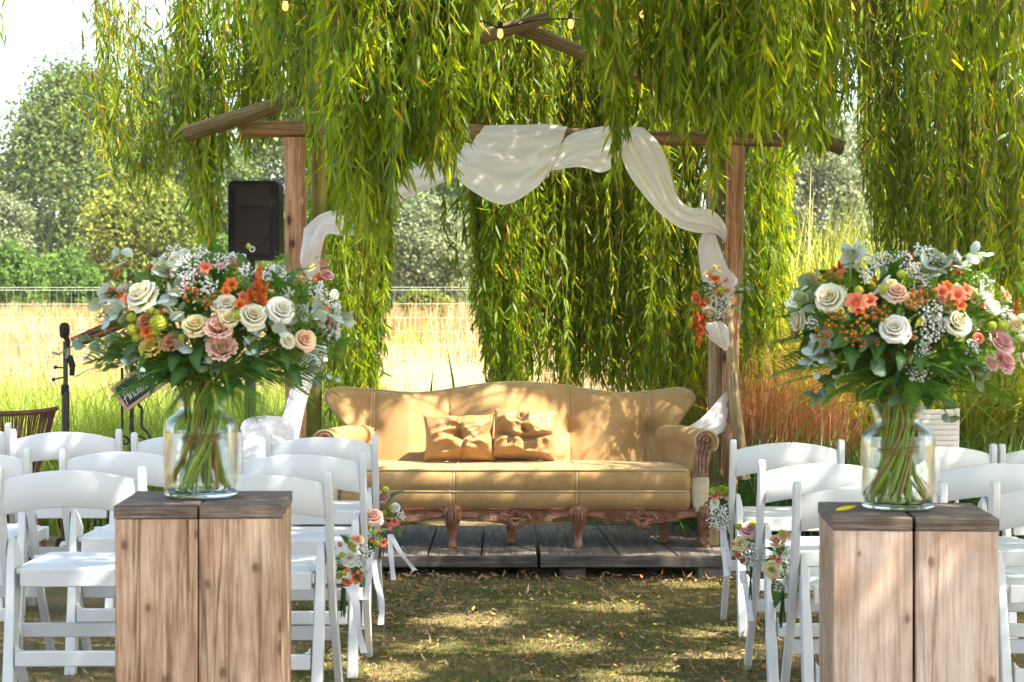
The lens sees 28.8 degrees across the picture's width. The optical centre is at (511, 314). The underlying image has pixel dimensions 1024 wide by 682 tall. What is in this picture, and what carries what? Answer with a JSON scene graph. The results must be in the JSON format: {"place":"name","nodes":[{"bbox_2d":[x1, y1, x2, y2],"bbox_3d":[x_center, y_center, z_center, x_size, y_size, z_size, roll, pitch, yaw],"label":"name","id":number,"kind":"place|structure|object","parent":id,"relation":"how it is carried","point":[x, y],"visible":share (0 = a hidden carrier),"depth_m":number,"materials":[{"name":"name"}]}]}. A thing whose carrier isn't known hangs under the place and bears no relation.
{"place":"outdoors","nodes":[
{"label":"outdoors","id":0,"kind":"place"},
{"bbox_2d":[0,305,616,391],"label":"meadow grass","id":1,"kind":"structure","parent":0,"point":[411,341],"depth_m":25.34,"materials":[{"name":"yellow plant"}]},
{"bbox_2d":[0,292,679,405],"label":"dry field grass","id":2,"kind":"structure","parent":0,"point":[32,336],"depth_m":26.86,"materials":[{"name":"plant"}]},
{"bbox_2d":[0,321,1023,681],"bbox_3d":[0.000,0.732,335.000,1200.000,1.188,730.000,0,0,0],"label":"ground","id":3,"kind":"structure","parent":0,"point":[468,371],"depth_m":8.24,"materials":[{"name":"green plant"}]},
{"bbox_2d":[0,422,15,607],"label":"folding chair","id":4,"kind":"object","parent":3,"relation":"on","point":[4,443],"visible":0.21,"depth_m":8.31,"materials":[{"name":"white plastic"}]},
{"bbox_2d":[0,190,41,306],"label":"grey tree","id":5,"kind":"object","parent":3,"relation":"on","point":[12,225],"visible":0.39,"depth_m":65.75,"materials":[{"name":"green plant"}]},
{"bbox_2d":[0,236,51,311],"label":"bush","id":6,"kind":"object","parent":3,"relation":"on","point":[18,268],"visible":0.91,"depth_m":51.50,"materials":[{"name":"green plant"}]},
{"bbox_2d":[0,448,54,650],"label":"folding chair","id":7,"kind":"object","parent":3,"relation":"on","point":[26,531],"visible":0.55,"depth_m":6.97,"materials":[{"name":"white plastic"}]},
{"bbox_2d":[0,406,58,560],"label":"rope chair","id":8,"kind":"object","parent":3,"relation":"on","point":[46,413],"visible":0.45,"depth_m":9.69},
{"bbox_2d":[9,429,122,619],"bbox_3d":[-1.831,0.861,8.332,0.464,0.784,0.473,0,0,-2],"label":"folding chair","id":9,"kind":"object","parent":3,"relation":"on","point":[45,446],"visible":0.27,"depth_m":8.13,"materials":[{"name":"white plastic"}]},
{"bbox_2d":[51,322,85,546],"bbox_3d":[-2.320,0.647,10.401,0.173,1.209,0.118,0,0,0],"label":"microphone stand","id":10,"kind":"object","parent":3,"relation":"on","point":[64,330],"visible":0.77,"depth_m":10.38,"materials":[{"name":"black metal"}]},
{"bbox_2d":[38,241,104,313],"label":"bush","id":11,"kind":"object","parent":3,"relation":"on","point":[69,268],"visible":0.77,"depth_m":54.47,"materials":[{"name":"green plant"}]},
{"bbox_2d":[0,466,146,681],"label":"folding chair","id":12,"kind":"object","parent":3,"relation":"on","point":[68,489],"visible":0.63,"depth_m":6.02,"materials":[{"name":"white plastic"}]},
{"bbox_2d":[0,37,156,305],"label":"tall tree","id":13,"kind":"object","parent":3,"relation":"on","point":[55,158],"visible":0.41,"depth_m":76.38,"materials":[{"name":"green plant"}]},
{"bbox_2d":[70,318,151,451],"bbox_3d":[-1.994,0.614,10.219,0.515,1.258,0.541,0,0,0],"label":"music stand","id":14,"kind":"object","parent":3,"relation":"on","point":[92,334],"visible":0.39,"depth_m":10.14,"materials":[{"name":"black metal"}]},
{"bbox_2d":[110,370,166,411],"bbox_3d":[-1.885,0.356,10.078,0.265,0.150,0.016,-36,-7,0],"label":"chalkboard","id":15,"kind":"object","parent":14,"relation":"attached to","point":[130,402],"visible":0.41,"depth_m":10.07,"materials":[{"name":"stone"}]},
{"bbox_2d":[58,448,166,674],"bbox_3d":[-1.344,0.858,7.112,0.464,0.784,0.473,0,0,1],"label":"folding chair","id":16,"kind":"object","parent":3,"relation":"on","point":[102,538],"visible":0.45,"depth_m":6.91,"materials":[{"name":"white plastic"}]},
{"bbox_2d":[74,164,206,303],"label":"round tree","id":17,"kind":"object","parent":3,"relation":"on","point":[131,221],"visible":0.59,"depth_m":61.01,"materials":[{"name":"green plant"}]},
{"bbox_2d":[76,23,271,261],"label":"woodland tree","id":18,"kind":"object","parent":3,"relation":"on","point":[147,67],"visible":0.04,"depth_m":89.13,"materials":[{"name":"green plant"}]},
{"bbox_2d":[131,432,243,490],"bbox_3d":[-1.328,0.875,8.332,0.464,0.784,0.473,0,0,1],"label":"folding chair","id":19,"kind":"object","parent":3,"relation":"on","point":[155,446],"visible":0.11,"depth_m":8.13,"materials":[{"name":"white plastic"}]},
{"bbox_2d":[114,491,291,681],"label":"plinth","id":20,"kind":"structure","parent":3,"relation":"on","point":[202,590],"depth_m":4.83,"materials":[{"name":"brown wood"}]},
{"bbox_2d":[164,430,237,498],"bbox_3d":[-0.787,0.329,5.040,0.190,0.265,0.190,0,0,0],"label":"glass vase","id":21,"kind":"object","parent":20,"relation":"on","point":[200,465],"visible":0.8,"depth_m":4.96,"materials":[{"name":"glass"}]},
{"bbox_2d":[52,240,359,432],"bbox_3d":[-0.763,0.125,5.064,0.704,0.630,0.709,0,0,43],"label":"bouquet","id":22,"kind":"object","parent":21,"relation":"in","point":[250,312],"visible":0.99,"depth_m":4.90,"materials":[{"name":"multicoloured plant"}]},
{"bbox_2d":[192,229,242,286],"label":"sapling","id":23,"kind":"object","parent":3,"relation":"on","point":[223,240],"visible":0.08,"depth_m":47.78,"materials":[{"name":"green plant"}]},
{"bbox_2d":[151,107,284,286],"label":"woodland tree","id":24,"kind":"object","parent":3,"relation":"on","point":[245,172],"visible":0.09,"depth_m":83.20,"materials":[{"name":"green plant"}]},
{"bbox_2d":[0,353,438,536],"bbox_3d":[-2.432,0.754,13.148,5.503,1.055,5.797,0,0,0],"label":"meadow grass","id":25,"kind":"structure","parent":3,"relation":"on","point":[54,525],"depth_m":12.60,"materials":[{"name":"plant"}]},
{"bbox_2d":[244,260,255,420],"bbox_3d":[-1.492,0.445,11.533,0.794,1.618,0.738,0,0,0],"label":"speaker stand","id":26,"kind":"object","parent":3,"relation":"on","point":[252,263],"visible":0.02,"depth_m":11.60,"materials":[{"name":"black metal"}]},
{"bbox_2d":[228,181,283,260],"bbox_3d":[-1.494,-0.544,11.617,0.294,0.459,0.286,0,0,0],"label":"loudspeaker","id":27,"kind":"object","parent":26,"relation":"on","point":[256,215],"visible":0.96,"depth_m":11.49,"materials":[{"name":"black plastic"}]},
{"bbox_2d":[229,73,311,281],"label":"woodland tree","id":28,"kind":"object","parent":3,"relation":"on","point":[273,154],"visible":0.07,"depth_m":86.85,"materials":[{"name":"green plant"}]},
{"bbox_2d":[234,470,342,681],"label":"folding chair","id":29,"kind":"object","parent":3,"relation":"on","point":[312,498],"visible":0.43,"depth_m":6.03,"materials":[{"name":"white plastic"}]},
{"bbox_2d":[335,534,374,652],"bbox_3d":[-0.498,0.866,6.169,0.150,0.379,0.106,0,0,0],"label":"posy","id":30,"kind":"object","parent":29,"relation":"attached to","point":[353,554],"visible":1,"depth_m":6.16,"materials":[{"name":"multicoloured plant"}]},
{"bbox_2d":[237,451,372,678],"bbox_3d":[-0.737,0.867,7.112,0.464,0.784,0.473,0,0,-1],"label":"folding chair","id":31,"kind":"object","parent":3,"relation":"on","point":[350,475],"visible":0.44,"depth_m":6.92,"materials":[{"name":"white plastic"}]},
{"bbox_2d":[360,509,387,624],"bbox_3d":[-0.499,0.893,7.040,0.122,0.418,0.119,0,0,-13],"label":"posy","id":32,"kind":"object","parent":31,"relation":"attached to","point":[375,516],"visible":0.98,"depth_m":7.04,"materials":[{"name":"pink plant"}]},
{"bbox_2d":[0,287,610,405],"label":"wire fence","id":33,"kind":"object","parent":3,"relation":"on","point":[78,359],"visible":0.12,"depth_m":18.00,"materials":[{"name":"grey metal"}]},
{"bbox_2d":[265,434,382,628],"bbox_3d":[-0.770,0.876,8.232,0.464,0.784,0.473,0,0,0],"label":"folding chair","id":34,"kind":"object","parent":3,"relation":"on","point":[345,511],"visible":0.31,"depth_m":8.04,"materials":[{"name":"white plastic"}]},
{"bbox_2d":[377,486,416,579],"bbox_3d":[-0.474,0.894,8.136,0.175,0.388,0.106,0,0,0],"label":"posy","id":35,"kind":"object","parent":34,"relation":"attached to","point":[384,495],"visible":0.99,"depth_m":8.13,"materials":[{"name":"multicoloured plant"}]},
{"bbox_2d":[392,140,436,291],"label":"woodland tree","id":36,"kind":"object","parent":3,"relation":"on","point":[415,195],"depth_m":91.84,"materials":[{"name":"green plant"}]},
{"bbox_2d":[396,286,451,322],"bbox_3d":[-1.277,0.032,29.016,0.835,0.898,0.660,0,0,0],"label":"mound bush","id":37,"kind":"object","parent":3,"relation":"on","point":[415,292],"visible":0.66,"depth_m":28.81,"materials":[{"name":"green plant"}]},
{"bbox_2d":[386,185,474,307],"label":"willow tree","id":38,"kind":"object","parent":3,"relation":"on","point":[419,234],"visible":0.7,"depth_m":57.14,"materials":[{"name":"plant"}]},
{"bbox_2d":[430,371,432,390],"bbox_3d":[-0.486,0.467,11.601,0.053,0.312,0.014,0,0,0],"label":"grass stem","id":39,"kind":"object","parent":3,"relation":"on","point":[431,382],"visible":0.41,"depth_m":11.60,"materials":[{"name":"plant"}]},
{"bbox_2d":[334,525,536,566],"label":"deck panel","id":40,"kind":"structure","parent":3,"relation":"on","point":[423,545],"depth_m":9.94,"materials":[{"name":"grey wood"}]},
{"bbox_2d":[313,381,718,547],"bbox_3d":[0.016,0.760,10.294,2.036,0.810,0.811,0,0,0],"label":"sofa","id":41,"kind":"object","parent":40,"relation":"on","point":[640,460],"visible":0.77,"depth_m":10.04,"materials":[{"name":"fabric"}]},
{"bbox_2d":[423,414,494,461],"bbox_3d":[-0.272,0.636,10.240,0.370,0.245,0.290,-1,-15,-2],"label":"cushion","id":42,"kind":"object","parent":41,"relation":"on","point":[453,438],"visible":1,"depth_m":10.16,"materials":[{"name":"fabric"}]},
{"bbox_2d":[493,408,558,460],"bbox_3d":[0.066,0.620,10.240,0.335,0.262,0.290,3,-16,3],"label":"cushion","id":43,"kind":"object","parent":41,"relation":"on","point":[525,435],"visible":1,"depth_m":10.16,"materials":[{"name":"fabric"}]},
{"bbox_2d":[410,81,472,296],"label":"woodland tree","id":44,"kind":"object","parent":3,"relation":"on","point":[438,188],"visible":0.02,"depth_m":94.07,"materials":[{"name":"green plant"}]},
{"bbox_2d":[447,348,454,387],"bbox_3d":[-0.350,0.392,11.601,0.059,0.411,0.014,0,0,0],"label":"grass stem","id":45,"kind":"object","parent":3,"relation":"on","point":[453,382],"visible":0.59,"depth_m":11.60,"materials":[{"name":"green plant"}]},
{"bbox_2d":[444,175,571,293],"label":"woodland tree","id":46,"kind":"object","parent":3,"relation":"on","point":[457,192],"visible":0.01,"depth_m":83.45,"materials":[{"name":"green plant"}]},
{"bbox_2d":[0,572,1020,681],"bbox_3d":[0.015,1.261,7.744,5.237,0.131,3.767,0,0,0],"label":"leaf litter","id":47,"kind":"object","parent":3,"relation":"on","point":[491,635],"visible":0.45,"depth_m":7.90,"materials":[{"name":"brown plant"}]},
{"bbox_2d":[0,0,1023,428],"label":"weeping willow","id":48,"kind":"object","parent":3,"relation":"on","point":[396,72],"visible":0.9,"depth_m":10.10,"materials":[{"name":"green plant"}]},
{"bbox_2d":[281,0,642,38],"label":"string lights","id":49,"kind":"object","parent":48,"relation":"hanging from","point":[570,19],"visible":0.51,"depth_m":9.69,"materials":[{"name":"glass"}]},
{"bbox_2d":[181,10,845,537],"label":"wooden arch","id":50,"kind":"structure","parent":3,"relation":"on","point":[723,370],"depth_m":10.45,"materials":[{"name":"wood"}]},
{"bbox_2d":[305,255,340,360],"bbox_3d":[-0.987,-0.033,10.192,0.218,0.548,0.124,0,0,0],"label":"posy","id":51,"kind":"object","parent":50,"relation":"attached to","point":[324,274],"visible":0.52,"depth_m":10.19,"materials":[{"name":"multicoloured plant"}]},
{"bbox_2d":[240,124,737,461],"bbox_3d":[-0.101,-0.108,10.155,2.546,1.779,0.625,0,0,0],"label":"arch drape","id":52,"kind":"object","parent":50,"relation":"hanging from","point":[505,164],"visible":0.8,"depth_m":10.30,"materials":[{"name":"white fabric"}]},
{"bbox_2d":[688,264,753,347],"bbox_3d":[1.065,-0.042,10.159,0.336,0.430,0.114,0,0,0],"label":"posy","id":53,"kind":"object","parent":50,"relation":"attached to","point":[709,312],"visible":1,"depth_m":10.15,"materials":[{"name":"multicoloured plant"}]},
{"bbox_2d":[20,229,1023,310],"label":"undergrowth","id":54,"kind":"object","parent":3,"relation":"on","point":[114,283],"depth_m":61.58,"materials":[{"name":"green plant"}]},
{"bbox_2d":[291,570,818,681],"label":"leaf litter","id":55,"kind":"object","parent":3,"relation":"on","point":[574,628],"visible":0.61,"depth_m":7.82,"materials":[{"name":"plant"}]},
{"bbox_2d":[338,567,783,584],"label":"leaf litter","id":56,"kind":"object","parent":3,"relation":"on","point":[537,577],"visible":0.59,"depth_m":9.55,"materials":[{"name":"brown plant"}]},
{"bbox_2d":[559,567,585,577],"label":"support block","id":57,"kind":"structure","parent":3,"relation":"on","point":[573,571],"depth_m":9.69,"materials":[{"name":"concrete"}]},
{"bbox_2d":[564,150,705,279],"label":"woodland tree","id":58,"kind":"object","parent":3,"relation":"on","point":[614,215],"depth_m":85.35,"materials":[{"name":"green plant"}]},
{"bbox_2d":[590,518,689,524],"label":"meadow grass","id":59,"kind":"structure","parent":3,"relation":"on","point":[623,523],"depth_m":12.17,"materials":[{"name":"green plant"}]},
{"bbox_2d":[535,525,774,566],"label":"deck panel","id":60,"kind":"structure","parent":3,"relation":"on","point":[617,546],"depth_m":9.90,"materials":[{"name":"grey wood"}]},
{"bbox_2d":[707,507,726,545],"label":"timber block","id":61,"kind":"structure","parent":60,"relation":"on","point":[713,535],"depth_m":9.99,"materials":[{"name":"brown wood"}]},
{"bbox_2d":[695,567,749,578],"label":"support block","id":62,"kind":"structure","parent":3,"relation":"on","point":[714,571],"depth_m":9.64,"materials":[{"name":"concrete"}]},
{"bbox_2d":[465,159,1023,458],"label":"reed bed","id":63,"kind":"object","parent":3,"relation":"on","point":[794,264],"visible":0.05,"depth_m":12.70,"materials":[{"name":"yellow plant"}]},
{"bbox_2d":[677,319,880,463],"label":"dry reed stalks","id":64,"kind":"object","parent":3,"relation":"on","point":[792,423],"visible":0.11,"depth_m":11.90,"materials":[{"name":"brown plant"}]},
{"bbox_2d":[720,439,844,636],"bbox_3d":[1.099,0.892,8.132,0.464,0.784,0.473,0,0,0],"label":"folding chair","id":65,"kind":"object","parent":3,"relation":"on","point":[743,461],"visible":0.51,"depth_m":7.93,"materials":[{"name":"white plastic"}]},
{"bbox_2d":[703,483,732,575],"bbox_3d":[0.833,0.862,8.037,0.127,0.392,0.117,0,0,0],"label":"posy","id":66,"kind":"object","parent":65,"relation":"attached to","point":[716,512],"visible":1,"depth_m":8.02,"materials":[{"name":"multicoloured plant"}]},
{"bbox_2d":[743,460,861,681],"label":"folding chair","id":67,"kind":"object","parent":3,"relation":"on","point":[774,485],"visible":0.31,"depth_m":6.79,"materials":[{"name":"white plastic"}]},
{"bbox_2d":[731,520,762,620],"bbox_3d":[0.820,0.889,6.904,0.102,0.355,0.111,0,0,28],"label":"posy","id":68,"kind":"object","parent":67,"relation":"attached to","point":[744,529],"visible":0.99,"depth_m":6.89,"materials":[{"name":"multicoloured plant"}]},
{"bbox_2d":[745,93,882,278],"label":"pale tree","id":69,"kind":"object","parent":3,"relation":"on","point":[833,164],"visible":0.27,"depth_m":69.15,"materials":[{"name":"green plant"}]},
{"bbox_2d":[780,481,947,681],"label":"folding chair","id":70,"kind":"object","parent":3,"relation":"on","point":[805,515],"visible":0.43,"depth_m":5.93,"materials":[{"name":"white plastic"}]},
{"bbox_2d":[763,529,799,668],"bbox_3d":[0.815,0.865,6.048,0.129,0.431,0.097,0,0,17],"label":"posy","id":71,"kind":"object","parent":70,"relation":"attached to","point":[779,590],"visible":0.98,"depth_m":6.04,"materials":[{"name":"multicoloured plant"}]},
{"bbox_2d":[823,120,933,265],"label":"woodland tree","id":72,"kind":"object","parent":3,"relation":"on","point":[858,153],"visible":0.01,"depth_m":77.25,"materials":[{"name":"green plant"}]},
{"bbox_2d":[818,502,999,681],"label":"plinth","id":73,"kind":"structure","parent":3,"relation":"on","point":[908,596],"depth_m":4.86,"materials":[{"name":"brown wood"}]},
{"bbox_2d":[836,506,856,510],"bbox_3d":[0.844,0.488,5.018,0.055,0.005,0.022,-8,22,-11],"label":"yellow leaf","id":74,"kind":"object","parent":73,"relation":"on","point":[845,508],"visible":1,"depth_m":5.02,"materials":[{"name":"yellow plant"}]},
{"bbox_2d":[861,437,934,510],"bbox_3d":[0.983,0.362,5.070,0.190,0.265,0.190,0,0,0],"label":"glass vase","id":75,"kind":"object","parent":73,"relation":"on","point":[897,475],"visible":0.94,"depth_m":4.99,"materials":[{"name":"glass"}]},
{"bbox_2d":[762,239,1023,445],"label":"bouquet","id":76,"kind":"object","parent":75,"relation":"in","point":[883,367],"visible":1,"depth_m":4.94,"materials":[{"name":"multicoloured plant"}]},
{"bbox_2d":[917,408,959,502],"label":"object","id":77,"kind":"object","parent":3,"relation":"on","point":[935,426],"visible":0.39,"depth_m":10.10,"materials":[{"name":"white"}]},
{"bbox_2d":[934,443,996,511],"bbox_3d":[1.704,0.908,8.132,0.464,0.784,0.473,0,0,-1],"label":"folding chair","id":78,"kind":"object","parent":3,"relation":"on","point":[950,457],"visible":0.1,"depth_m":7.92,"materials":[{"name":"white plastic"}]},
{"bbox_2d":[913,100,1023,294],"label":"woodland tree","id":79,"kind":"object","parent":3,"relation":"on","point":[993,188],"depth_m":73.00,"materials":[{"name":"green plant"}]},
{"bbox_2d":[934,460,1023,636],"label":"folding chair","id":80,"kind":"object","parent":3,"relation":"on","point":[969,481],"visible":0.27,"depth_m":6.78,"materials":[{"name":"white plastic"}]},
{"bbox_2d":[988,481,1023,681],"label":"folding chair","id":81,"kind":"object","parent":3,"relation":"on","point":[1007,509],"visible":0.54,"depth_m":5.91,"materials":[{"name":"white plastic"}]},
{"bbox_2d":[998,444,1023,638],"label":"folding chair","id":82,"kind":"object","parent":3,"relation":"on","point":[1016,457],"visible":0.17,"depth_m":7.94,"materials":[{"name":"white plastic"}]},
{"bbox_2d":[0,0,1023,306],"label":"sky","id":83,"kind":"structure","parent":0,"point":[40,26],"materials":[{"name":"white"}]},
{"bbox_2d":[643,416,1023,538],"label":"long grass","id":84,"kind":"structure","parent":0,"point":[747,490],"depth_m":10.74,"materials":[{"name":"green plant"}]}
]}

